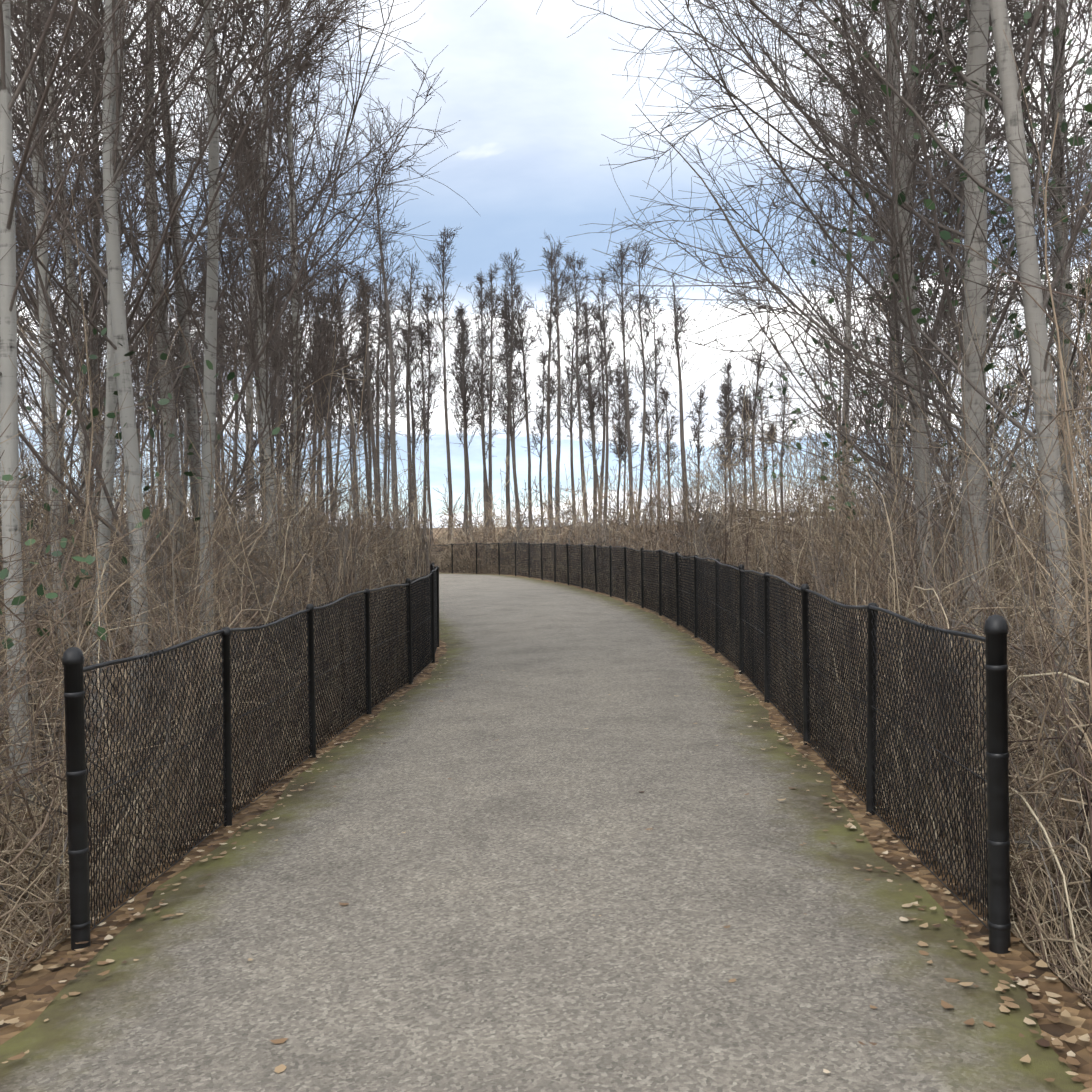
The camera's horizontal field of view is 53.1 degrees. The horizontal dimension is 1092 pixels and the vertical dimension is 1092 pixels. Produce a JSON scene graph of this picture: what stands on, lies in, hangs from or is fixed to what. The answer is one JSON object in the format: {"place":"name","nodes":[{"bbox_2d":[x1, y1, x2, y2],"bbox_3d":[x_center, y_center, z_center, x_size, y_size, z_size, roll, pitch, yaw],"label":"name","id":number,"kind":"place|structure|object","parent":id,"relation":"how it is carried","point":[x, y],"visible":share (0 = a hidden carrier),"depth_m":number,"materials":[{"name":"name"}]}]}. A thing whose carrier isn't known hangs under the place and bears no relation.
{"place":"outdoors","nodes":[
{"label":"outdoors","id":0,"kind":"place"},
{"bbox_2d":[0,573,1086,1091],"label":"path","id":1,"kind":"structure","parent":0,"point":[464,861],"depth_m":4.69,"materials":[{"name":"grey asphalt"}]},
{"bbox_2d":[0,519,1091,1083],"bbox_3d":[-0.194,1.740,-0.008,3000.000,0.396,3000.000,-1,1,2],"label":"ground","id":2,"kind":"structure","parent":0,"point":[28,1009],"depth_m":5.22,"materials":[{"name":"brown soil"}]},
{"bbox_2d":[0,134,430,990],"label":"shrubs","id":3,"kind":"object","parent":2,"relation":"on","point":[334,554],"visible":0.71,"depth_m":8.57,"materials":[{"name":"brown plant"}]},
{"bbox_2d":[0,0,476,806],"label":"bare trees","id":4,"kind":"object","parent":2,"relation":"on","point":[110,28],"visible":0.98,"depth_m":10.31,"materials":[{"name":"grey plant"}]},
{"bbox_2d":[62,554,438,950],"bbox_3d":[-12.353,0.765,33.785,16.223,1.488,59.625,-2,1,-35],"label":"fence","id":5,"kind":"object","parent":2,"relation":"on","point":[79,840],"visible":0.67,"depth_m":6.54,"materials":[{"name":"black metal"}]},
{"bbox_2d":[233,529,655,555],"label":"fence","id":6,"kind":"object","parent":2,"relation":"on","point":[500,537],"depth_m":68.95,"materials":[{"name":"black metal"}]},
{"bbox_2d":[101,151,802,549],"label":"trees","id":7,"kind":"object","parent":2,"relation":"on","point":[509,317],"visible":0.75,"depth_m":90.00,"materials":[{"name":"brown plant"}]},
{"bbox_2d":[0,29,1091,1007],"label":"shrubs","id":8,"kind":"object","parent":2,"relation":"on","point":[843,566],"visible":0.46,"depth_m":7.24,"materials":[{"name":"brown plant"}]},
{"bbox_2d":[0,574,1091,1091],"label":"fallen leaves","id":9,"kind":"object","parent":2,"relation":"on","point":[1034,990],"visible":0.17,"depth_m":4.50,"materials":[{"name":"brown plant"}]},
{"bbox_2d":[0,0,1091,674],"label":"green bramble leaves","id":10,"kind":"object","parent":2,"relation":"on","point":[944,234],"visible":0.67,"depth_m":8.28,"materials":[{"name":"plant"}]},
{"bbox_2d":[11,0,1091,642],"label":"background trees","id":11,"kind":"object","parent":2,"relation":"on","point":[271,344],"visible":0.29,"depth_m":16.94,"materials":[{"name":"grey plant"}]},
{"bbox_2d":[388,542,1010,953],"bbox_3d":[-9.515,0.610,36.511,18.317,1.613,65.984,-2,1,-35],"label":"fence","id":12,"kind":"object","parent":2,"relation":"on","point":[994,852],"visible":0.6,"depth_m":6.38,"materials":[{"name":"black metal"}]},
{"bbox_2d":[470,0,1091,781],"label":"trees","id":13,"kind":"object","parent":2,"relation":"on","point":[970,222],"visible":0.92,"depth_m":8.55,"materials":[{"name":"grey plant"}]},
{"bbox_2d":[0,0,1091,527],"label":"sky","id":14,"kind":"structure","parent":0,"point":[533,104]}
]}

